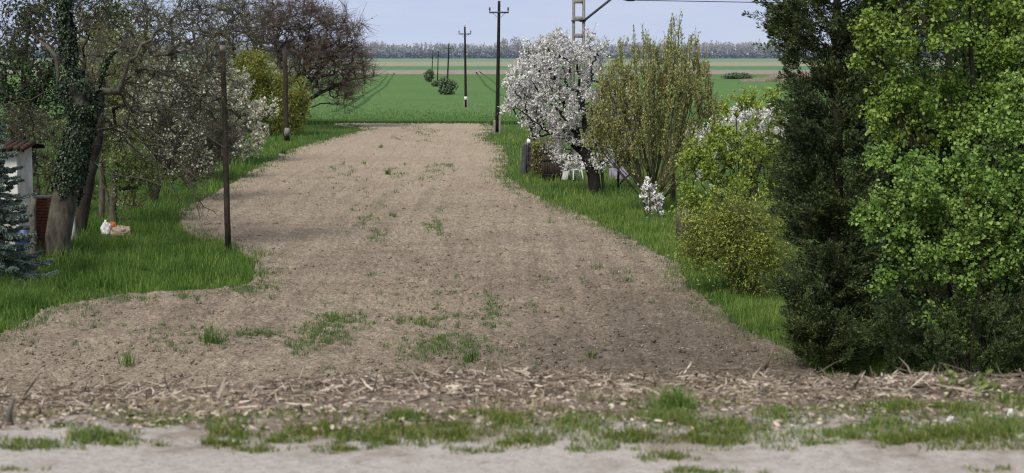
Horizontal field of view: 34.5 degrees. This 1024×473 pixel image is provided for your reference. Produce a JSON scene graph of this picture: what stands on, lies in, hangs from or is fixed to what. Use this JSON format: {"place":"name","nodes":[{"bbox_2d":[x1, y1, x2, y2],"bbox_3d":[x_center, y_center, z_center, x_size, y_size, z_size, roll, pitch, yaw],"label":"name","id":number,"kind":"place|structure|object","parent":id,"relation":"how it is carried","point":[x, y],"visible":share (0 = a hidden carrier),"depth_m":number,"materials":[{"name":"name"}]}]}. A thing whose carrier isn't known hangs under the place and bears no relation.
{"place":"outdoors","nodes":[
{"label":"outdoors","id":0,"kind":"place"},
{"bbox_2d":[0,123,817,394],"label":"soil plot","id":1,"kind":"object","parent":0,"point":[409,197],"visible":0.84,"depth_m":37.78,"materials":[{"name":"brown soil"}]},
{"bbox_2d":[111,343,141,367],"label":"grass tuft","id":2,"kind":"object","parent":1,"relation":"on","point":[127,361],"visible":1,"depth_m":28.96,"materials":[{"name":"green plant"}]},
{"bbox_2d":[193,318,229,345],"bbox_3d":[-5.759,1.765,31.190,0.984,0.562,0.691,4,8,34],"label":"grass tuft","id":3,"kind":"object","parent":1,"relation":"on","point":[208,337],"visible":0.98,"depth_m":31.11,"materials":[{"name":"green plant"}]},
{"bbox_2d":[317,307,355,322],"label":"grass tuft","id":4,"kind":"object","parent":1,"relation":"on","point":[331,317],"visible":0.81,"depth_m":33.60,"materials":[{"name":"green plant"}]},
{"bbox_2d":[384,166,392,174],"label":"grass tuft","id":5,"kind":"object","parent":1,"relation":"on","point":[388,171],"visible":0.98,"depth_m":73.65,"materials":[{"name":"green plant"}]},
{"bbox_2d":[1,123,820,374],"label":"weeds","id":6,"kind":"object","parent":1,"relation":"on","point":[246,287],"visible":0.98,"depth_m":34.78,"materials":[{"name":"green plant"}]},
{"bbox_2d":[0,161,831,391],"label":"straw bits","id":7,"kind":"object","parent":1,"relation":"on","point":[383,322],"visible":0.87,"depth_m":31.66,"materials":[{"name":"beige plant"}]},
{"bbox_2d":[408,315,431,326],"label":"grass tuft","id":8,"kind":"object","parent":1,"relation":"on","point":[421,321],"visible":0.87,"depth_m":33.13,"materials":[{"name":"green plant"}]},
{"bbox_2d":[434,332,445,340],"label":"grass tuft","id":9,"kind":"object","parent":1,"relation":"on","point":[441,336],"visible":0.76,"depth_m":31.41,"materials":[{"name":"green plant"}]},
{"bbox_2d":[462,347,480,363],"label":"grass tuft","id":10,"kind":"object","parent":1,"relation":"on","point":[466,360],"visible":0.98,"depth_m":29.28,"materials":[{"name":"green plant"}]},
{"bbox_2d":[586,346,596,358],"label":"grass tuft","id":11,"kind":"object","parent":1,"relation":"on","point":[591,354],"visible":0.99,"depth_m":29.66,"materials":[{"name":"green plant"}]},
{"bbox_2d":[591,257,602,269],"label":"grass tuft","id":12,"kind":"object","parent":1,"relation":"on","point":[598,266],"visible":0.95,"depth_m":41.79,"materials":[{"name":"green plant"}]},
{"bbox_2d":[0,66,939,69],"bbox_3d":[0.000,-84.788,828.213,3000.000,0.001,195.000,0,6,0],"label":"green strip","id":13,"kind":"object","parent":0,"point":[509,67],"depth_m":842.76,"materials":[{"name":"green plant"}]},
{"bbox_2d":[0,70,943,73],"bbox_3d":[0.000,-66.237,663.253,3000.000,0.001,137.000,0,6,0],"label":"ploughed strip","id":14,"kind":"object","parent":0,"point":[505,71],"depth_m":676.97,"materials":[{"name":"brown soil"}]},
{"bbox_2d":[0,57,960,61],"bbox_3d":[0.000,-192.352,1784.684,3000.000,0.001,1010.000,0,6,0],"label":"pale field","id":15,"kind":"structure","parent":0,"point":[492,59],"depth_m":1651.86,"materials":[{"name":"plant"}]},
{"bbox_2d":[0,38,974,58],"bbox_3d":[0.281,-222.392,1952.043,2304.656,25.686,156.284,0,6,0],"label":"wood","id":16,"kind":"object","parent":15,"relation":"on","point":[743,49],"visible":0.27,"depth_m":1887.75,"materials":[{"name":"grey plant"}]},
{"bbox_2d":[500,38,508,51],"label":"distant tree","id":17,"kind":"object","parent":15,"relation":"on","point":[503,46],"visible":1,"depth_m":1856.66,"materials":[{"name":"white plant"}]},
{"bbox_2d":[510,36,523,57],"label":"distant tree","id":18,"kind":"object","parent":15,"relation":"on","point":[516,44],"visible":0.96,"depth_m":1856.58,"materials":[{"name":"white plant"}]},
{"bbox_2d":[2,62,960,65],"bbox_3d":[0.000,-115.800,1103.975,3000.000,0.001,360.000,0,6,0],"label":"stubble strip","id":19,"kind":"object","parent":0,"point":[605,64],"visible":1,"depth_m":1116.10,"materials":[{"name":"beige plant"}]},
{"bbox_2d":[0,0,1021,54],"label":"sky","id":20,"kind":"structure","parent":0,"point":[408,22],"materials":[{"name":"blue"}]},
{"bbox_2d":[0,74,1022,120],"bbox_3d":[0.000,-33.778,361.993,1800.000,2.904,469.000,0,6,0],"label":"wheat field","id":21,"kind":"structure","parent":0,"point":[405,89],"depth_m":263.62,"materials":[{"name":"green plant"}]},
{"bbox_2d":[333,71,522,112],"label":"tractor tracks","id":22,"kind":"object","parent":21,"relation":"on","point":[359,104],"visible":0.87,"depth_m":283.26},
{"bbox_2d":[423,68,434,81],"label":"field bush","id":23,"kind":"object","parent":21,"relation":"on","point":[428,75],"visible":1,"depth_m":447.49,"materials":[{"name":"green plant"}]},
{"bbox_2d":[431,81,438,86],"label":"field bush","id":24,"kind":"object","parent":21,"relation":"on","point":[434,83],"visible":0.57,"depth_m":381.52,"materials":[{"name":"green plant"}]},
{"bbox_2d":[435,49,438,80],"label":"utility pole","id":25,"kind":"object","parent":21,"relation":"on","point":[437,65],"visible":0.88,"depth_m":383.89,"materials":[{"name":"black wood"}]},
{"bbox_2d":[437,76,458,94],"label":"field bush","id":26,"kind":"object","parent":21,"relation":"on","point":[446,86],"visible":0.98,"depth_m":261.40,"materials":[{"name":"green plant"}]},
{"bbox_2d":[445,43,452,76],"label":"utility pole","id":27,"kind":"object","parent":21,"relation":"on","point":[448,48],"visible":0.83,"depth_m":263.41,"materials":[{"name":"black wood"}]},
{"bbox_2d":[459,24,470,106],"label":"utility pole","id":28,"kind":"object","parent":21,"relation":"on","point":[465,86],"visible":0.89,"depth_m":175.07,"materials":[{"name":"black wood"}]},
{"bbox_2d":[1,96,961,123],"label":"crop edge","id":29,"kind":"object","parent":21,"relation":"on","point":[455,118],"visible":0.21,"depth_m":136.80,"materials":[{"name":"green plant"}]},
{"bbox_2d":[720,72,754,78],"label":"field bush","id":30,"kind":"object","parent":21,"relation":"on","point":[736,75],"visible":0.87,"depth_m":496.51,"materials":[{"name":"green plant"}]},
{"bbox_2d":[0,381,1023,472],"bbox_3d":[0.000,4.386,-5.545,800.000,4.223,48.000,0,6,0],"label":"road bank","id":31,"kind":"structure","parent":0,"point":[187,454],"depth_m":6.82,"materials":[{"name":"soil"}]},
{"bbox_2d":[373,406,425,423],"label":"grass tuft","id":32,"kind":"object","parent":31,"relation":"on","point":[409,416],"visible":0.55,"depth_m":7.60,"materials":[{"name":"green plant"}]},
{"bbox_2d":[0,357,1023,431],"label":"plant litter","id":33,"kind":"object","parent":31,"relation":"on","point":[258,391],"visible":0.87,"depth_m":8.67,"materials":[{"name":"brown plant"}]},
{"bbox_2d":[5,398,14,425],"bbox_3d":[-2.365,0.845,7.774,0.049,0.165,0.033,0,6,0],"label":"cut stub","id":34,"kind":"object","parent":33,"relation":"on","point":[8,414],"visible":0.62,"depth_m":7.76,"materials":[{"name":"brown wood"}]},
{"bbox_2d":[0,344,1023,408],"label":"dead stalks","id":35,"kind":"object","parent":33,"relation":"on","point":[804,376],"visible":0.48,"depth_m":9.36,"materials":[{"name":"beige plant"}]},
{"bbox_2d":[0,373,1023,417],"bbox_3d":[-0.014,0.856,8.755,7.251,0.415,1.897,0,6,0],"label":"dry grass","id":36,"kind":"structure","parent":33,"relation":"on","point":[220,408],"depth_m":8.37,"materials":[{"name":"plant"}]},
{"bbox_2d":[642,379,706,411],"bbox_3d":[0.772,0.771,7.941,0.382,0.150,0.311,-5,8,-39],"label":"grass tuft","id":37,"kind":"object","parent":33,"relation":"on","point":[676,398],"visible":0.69,"depth_m":7.92,"materials":[{"name":"green plant"}]},
{"bbox_2d":[756,381,766,394],"bbox_3d":[1.293,0.790,8.561,0.054,0.067,0.069,0,6,0],"label":"twisted strap","id":38,"kind":"object","parent":33,"relation":"on","point":[758,382],"visible":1,"depth_m":8.55,"materials":[{"name":"plastic"}]},
{"bbox_2d":[937,364,1001,398],"bbox_3d":[2.341,0.745,8.400,0.309,0.182,0.341,0,6,0],"label":"broadleaf weed","id":39,"kind":"object","parent":33,"relation":"on","point":[984,383],"visible":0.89,"depth_m":8.42,"materials":[{"name":"green plant"}]},
{"bbox_2d":[616,403,711,425],"bbox_3d":[0.690,0.811,7.521,0.406,0.075,0.388,5,8,36],"label":"grass tuft","id":40,"kind":"object","parent":31,"relation":"on","point":[660,415],"visible":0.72,"depth_m":7.51,"materials":[{"name":"green plant"}]},
{"bbox_2d":[1,55,1023,378],"bbox_3d":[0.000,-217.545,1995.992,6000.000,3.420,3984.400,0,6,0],"label":"ground","id":41,"kind":"structure","parent":0,"point":[503,143],"depth_m":66.06,"materials":[{"name":"green plant"}]},
{"bbox_2d":[0,140,44,258],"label":"white shed","id":42,"kind":"structure","parent":41,"relation":"on","point":[24,150],"depth_m":43.96,"materials":[{"name":"paint"}]},
{"bbox_2d":[15,225,37,260],"bbox_3d":[-12.850,0.180,43.585,0.600,0.900,0.600,0,6,0],"label":"barrel","id":43,"kind":"object","parent":41,"relation":"on","point":[25,229],"visible":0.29,"depth_m":43.32,"materials":[{"name":"blue plastic"}]},
{"bbox_2d":[0,111,59,285],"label":"blue spruce","id":44,"kind":"object","parent":41,"relation":"on","point":[20,251],"visible":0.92,"depth_m":39.20,"materials":[{"name":"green plant"}]},
{"bbox_2d":[29,198,36,261],"bbox_3d":[-12.535,-0.085,43.100,0.248,1.850,0.194,0,6,0],"label":"fence post","id":45,"kind":"object","parent":41,"relation":"on","point":[33,250],"visible":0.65,"depth_m":43.03,"materials":[{"name":"grey wood"}]},
{"bbox_2d":[37,227,43,248],"bbox_3d":[-12.778,0.190,44.737,0.221,0.929,0.053,0,6,0],"label":"leaning stick","id":46,"kind":"object","parent":41,"relation":"on","point":[40,237],"visible":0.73,"depth_m":44.71,"materials":[{"name":"brown wood"}]},
{"bbox_2d":[33,195,51,249],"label":"brick pier","id":47,"kind":"structure","parent":41,"relation":"on","point":[43,202],"depth_m":45.40,"materials":[{"name":"brick"}]},
{"bbox_2d":[0,101,98,210],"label":"twiggy bush","id":48,"kind":"object","parent":41,"relation":"on","point":[44,157],"visible":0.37,"depth_m":55.88,"materials":[{"name":"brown plant"}]},
{"bbox_2d":[0,0,135,139],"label":"broadleaf tree","id":49,"kind":"object","parent":41,"relation":"on","point":[50,71],"visible":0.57,"depth_m":65.33,"materials":[{"name":"green plant"}]},
{"bbox_2d":[71,218,74,239],"bbox_3d":[-13.032,-0.692,48.933,0.158,1.746,0.136,-3,7,-26],"label":"fence post","id":50,"kind":"object","parent":41,"relation":"on","point":[73,232],"visible":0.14,"depth_m":48.93,"materials":[{"name":"white paint"}]},
{"bbox_2d":[56,12,148,218],"bbox_3d":[-13.369,-4.046,54.306,2.975,6.915,3.826,-3,7,-28],"label":"orchard tree","id":51,"kind":"object","parent":41,"relation":"on","point":[101,186],"visible":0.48,"depth_m":53.80,"materials":[{"name":"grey plant"}]},
{"bbox_2d":[36,0,172,232],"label":"dark tree","id":52,"kind":"object","parent":41,"relation":"on","point":[82,215],"visible":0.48,"depth_m":49.97,"materials":[{"name":"brown plant"}]},
{"bbox_2d":[100,220,112,233],"bbox_3d":[-12.226,-0.299,49.715,0.383,0.435,0.347,-6,9,-42],"label":"rubbish bag","id":53,"kind":"object","parent":41,"relation":"on","point":[106,225],"visible":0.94,"depth_m":49.62,"materials":[{"name":"white plastic"}]},
{"bbox_2d":[51,3,181,146],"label":"leafy tree","id":54,"kind":"object","parent":41,"relation":"on","point":[116,98],"visible":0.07,"depth_m":89.19,"materials":[{"name":"green plant"}]},
{"bbox_2d":[67,108,168,223],"bbox_3d":[-12.575,-2.116,52.845,3.280,4.414,2.244,0,6,0],"label":"pale leaved tree","id":55,"kind":"object","parent":41,"relation":"on","point":[131,156],"visible":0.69,"depth_m":52.83,"materials":[{"name":"green plant"}]},
{"bbox_2d":[110,225,130,234],"bbox_3d":[-11.834,-0.206,49.781,0.651,0.320,0.420,0,6,0],"label":"sack","id":56,"kind":"object","parent":41,"relation":"on","point":[118,229],"visible":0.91,"depth_m":49.66,"materials":[{"name":"beige fabric"}]},
{"bbox_2d":[110,221,115,230],"bbox_3d":[-12.065,-0.287,49.798,0.293,0.386,0.273,-6,9,-42],"label":"rag","id":57,"kind":"object","parent":56,"relation":"on","point":[113,224],"visible":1,"depth_m":49.71,"materials":[{"name":"orange fabric"}]},
{"bbox_2d":[0,0,282,259],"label":"ivy clad tree","id":58,"kind":"object","parent":41,"relation":"on","point":[83,106],"visible":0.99,"depth_m":44.72,"materials":[{"name":"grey plant"}]},
{"bbox_2d":[90,0,247,161],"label":"background tree","id":59,"kind":"object","parent":41,"relation":"on","point":[169,53],"visible":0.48,"depth_m":79.17,"materials":[{"name":"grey plant"}]},
{"bbox_2d":[109,56,231,201],"bbox_3d":[-12.601,-3.963,60.245,4.827,5.458,3.754,0,6,0],"label":"orchard tree","id":60,"kind":"object","parent":41,"relation":"on","point":[169,166],"visible":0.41,"depth_m":60.03,"materials":[{"name":"grey plant"}]},
{"bbox_2d":[0,119,364,336],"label":"grass","id":61,"kind":"structure","parent":41,"relation":"on","point":[20,296],"depth_m":43.09,"materials":[{"name":"green plant"}]},
{"bbox_2d":[119,85,253,179],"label":"orchard tree","id":62,"kind":"object","parent":41,"relation":"on","point":[232,137],"visible":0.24,"depth_m":71.18,"materials":[{"name":"grey plant"}]},
{"bbox_2d":[128,52,281,162],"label":"white plum tree","id":63,"kind":"object","parent":41,"relation":"on","point":[254,128],"visible":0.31,"depth_m":81.16,"materials":[{"name":"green plant"}]},
{"bbox_2d":[220,42,231,252],"bbox_3d":[-7.934,-2.424,45.661,0.219,5.915,0.175,0,6,0],"label":"wooden pole","id":64,"kind":"object","parent":41,"relation":"on","point":[227,224],"visible":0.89,"depth_m":45.62,"materials":[{"name":"brown wood"}]},
{"bbox_2d":[187,0,297,97],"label":"bare tree","id":65,"kind":"object","parent":41,"relation":"on","point":[234,43],"visible":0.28,"depth_m":121.48,"materials":[{"name":"brown plant"}]},
{"bbox_2d":[216,42,318,135],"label":"yellow green bush","id":66,"kind":"object","parent":41,"relation":"on","point":[267,78],"visible":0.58,"depth_m":109.45,"materials":[{"name":"green plant"}]},
{"bbox_2d":[282,49,289,140],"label":"wooden pole","id":67,"kind":"object","parent":41,"relation":"on","point":[285,104],"visible":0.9,"depth_m":102.56,"materials":[{"name":"brown wood"}]},
{"bbox_2d":[236,0,388,120],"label":"bare tree","id":68,"kind":"object","parent":41,"relation":"on","point":[326,41],"visible":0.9,"depth_m":117.62,"materials":[{"name":"brown plant"}]},
{"bbox_2d":[0,128,823,393],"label":"soil clods","id":69,"kind":"object","parent":41,"relation":"on","point":[354,356],"visible":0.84,"depth_m":33.38,"materials":[{"name":"brown soil"}]},
{"bbox_2d":[0,121,843,123],"bbox_3d":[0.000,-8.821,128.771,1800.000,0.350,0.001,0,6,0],"label":"crop front","id":70,"kind":"object","parent":41,"relation":"on","point":[423,122],"visible":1,"depth_m":128.76,"materials":[{"name":"green plant"}]},
{"bbox_2d":[489,1,508,133],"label":"utility pole","id":71,"kind":"object","parent":41,"relation":"on","point":[497,124],"visible":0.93,"depth_m":111.40,"materials":[{"name":"black wood"}]},
{"bbox_2d":[520,140,531,174],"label":"post","id":72,"kind":"object","parent":41,"relation":"on","point":[525,158],"visible":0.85,"depth_m":74.09,"materials":[{"name":"grey concrete"}]},
{"bbox_2d":[501,27,571,140],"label":"white plum tree","id":73,"kind":"object","parent":41,"relation":"on","point":[528,49],"visible":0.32,"depth_m":98.63,"materials":[{"name":"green plant"}]},
{"bbox_2d":[528,137,557,175],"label":"bush","id":74,"kind":"object","parent":41,"relation":"on","point":[535,161],"visible":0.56,"depth_m":73.22,"materials":[{"name":"plant"}]},
{"bbox_2d":[542,155,563,179],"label":"compost bin","id":75,"kind":"object","parent":41,"relation":"on","point":[549,167],"visible":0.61,"depth_m":71.20,"materials":[{"name":"brown wood"}]},
{"bbox_2d":[562,154,571,179],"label":"white board","id":76,"kind":"object","parent":41,"relation":"on","point":[565,175],"visible":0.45,"depth_m":70.85,"materials":[{"name":"plastic"}]},
{"bbox_2d":[497,22,643,193],"bbox_3d":[2.395,-4.980,64.001,6.041,6.614,3.086,0,6,0],"label":"white cherry tree","id":77,"kind":"object","parent":41,"relation":"on","point":[555,76],"visible":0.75,"depth_m":63.66,"materials":[{"name":"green plant"}]},
{"bbox_2d":[567,156,583,179],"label":"garden chair","id":78,"kind":"object","parent":41,"relation":"on","point":[577,171],"visible":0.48,"depth_m":71.04,"materials":[{"name":"white plastic"}]},
{"bbox_2d":[571,0,610,165],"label":"railway mast","id":79,"kind":"object","parent":41,"relation":"on","point":[582,19],"visible":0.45,"depth_m":79.30,"materials":[{"name":"metal"}]},
{"bbox_2d":[625,0,920,5],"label":"overhead wire","id":80,"kind":"object","parent":79,"relation":"attached to","point":[696,1],"visible":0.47,"depth_m":79.22,"materials":[{"name":"metal"}]},
{"bbox_2d":[586,103,618,190],"bbox_3d":[3.621,-3.587,64.629,1.726,3.688,1.717,-2,7,-19],"label":"sapling","id":81,"kind":"object","parent":41,"relation":"on","point":[602,179],"visible":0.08,"depth_m":64.67,"materials":[{"name":"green plant"}]},
{"bbox_2d":[608,158,629,178],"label":"purple cover","id":82,"kind":"object","parent":41,"relation":"on","point":[612,171],"visible":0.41,"depth_m":72.01,"materials":[{"name":"purple fabric"}]},
{"bbox_2d":[600,110,650,187],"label":"young tree","id":83,"kind":"object","parent":41,"relation":"on","point":[618,176],"visible":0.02,"depth_m":66.73,"materials":[{"name":"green plant"}]},
{"bbox_2d":[637,175,664,219],"bbox_3d":[4.731,-1.293,54.232,1.160,1.554,0.922,-5,8,-39],"label":"white blossom shrub","id":84,"kind":"object","parent":41,"relation":"on","point":[648,186],"visible":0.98,"depth_m":54.06,"materials":[{"name":"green plant"}]},
{"bbox_2d":[581,8,723,212],"bbox_3d":[4.818,-4.280,56.384,4.818,6.990,4.464,2,7,15],"label":"upright pear tree","id":85,"kind":"object","parent":41,"relation":"on","point":[676,80],"visible":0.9,"depth_m":55.89,"materials":[{"name":"green plant"}]},
{"bbox_2d":[670,173,675,203],"bbox_3d":[5.881,-1.696,60.184,0.225,1.237,0.219,0,6,0],"label":"fence post","id":86,"kind":"object","parent":41,"relation":"on","point":[672,193],"visible":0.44,"depth_m":60.11,"materials":[{"name":"brown wood"}]},
{"bbox_2d":[675,199,692,239],"bbox_3d":[5.141,-0.485,49.101,0.518,1.306,0.518,0,6,0],"label":"old stump","id":87,"kind":"object","parent":41,"relation":"on","point":[678,226],"visible":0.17,"depth_m":48.93,"materials":[{"name":"brown wood"}]},
{"bbox_2d":[670,79,794,274],"bbox_3d":[5.678,-1.450,40.830,3.204,4.914,2.098,-2,7,-18],"label":"lime green bush","id":88,"kind":"object","parent":41,"relation":"on","point":[704,160],"visible":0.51,"depth_m":40.62,"materials":[{"name":"green plant"}]},
{"bbox_2d":[677,101,790,196],"bbox_3d":[8.470,-3.341,61.967,5.023,3.819,2.730,0,6,0],"label":"white plum tree","id":89,"kind":"object","parent":41,"relation":"on","point":[741,117],"visible":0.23,"depth_m":61.70,"materials":[{"name":"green plant"}]},
{"bbox_2d":[658,176,810,296],"bbox_3d":[5.270,0.201,37.897,3.647,3.346,2.575,2,7,17],"label":"broom bush","id":90,"kind":"object","parent":41,"relation":"on","point":[713,241],"visible":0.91,"depth_m":37.72,"materials":[{"name":"green plant"}]},
{"bbox_2d":[740,70,810,81],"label":"reeds","id":91,"kind":"object","parent":41,"relation":"on","point":[771,78],"visible":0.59,"depth_m":455.05,"materials":[{"name":"beige plant"}]},
{"bbox_2d":[741,0,924,375],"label":"cypress tree","id":92,"kind":"object","parent":41,"relation":"on","point":[839,262],"visible":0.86,"depth_m":28.05,"materials":[{"name":"green plant"}]},
{"bbox_2d":[812,0,1023,378],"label":"evergreen tree","id":93,"kind":"object","parent":41,"relation":"on","point":[1009,344],"visible":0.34,"depth_m":26.36,"materials":[{"name":"green plant"}]},
{"bbox_2d":[926,310,1012,371],"bbox_3d":[7.189,1.707,25.609,1.598,1.156,0.778,-1,7,-10],"label":"climbing ivy","id":94,"kind":"object","parent":93,"relation":"attached to","point":[937,324],"visible":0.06,"depth_m":25.53,"materials":[{"name":"green plant"}]},
{"bbox_2d":[843,67,1023,376],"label":"hazel bush","id":95,"kind":"object","parent":41,"relation":"on","point":[978,202],"visible":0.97,"depth_m":24.49,"materials":[{"name":"green plant"}]},
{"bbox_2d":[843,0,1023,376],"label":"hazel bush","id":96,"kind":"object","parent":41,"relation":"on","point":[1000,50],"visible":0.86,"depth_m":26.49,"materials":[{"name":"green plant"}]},
{"bbox_2d":[479,123,910,377],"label":"meadow grass","id":97,"kind":"structure","parent":0,"point":[769,316],"depth_m":52.54,"materials":[{"name":"green plant"}]}
]}

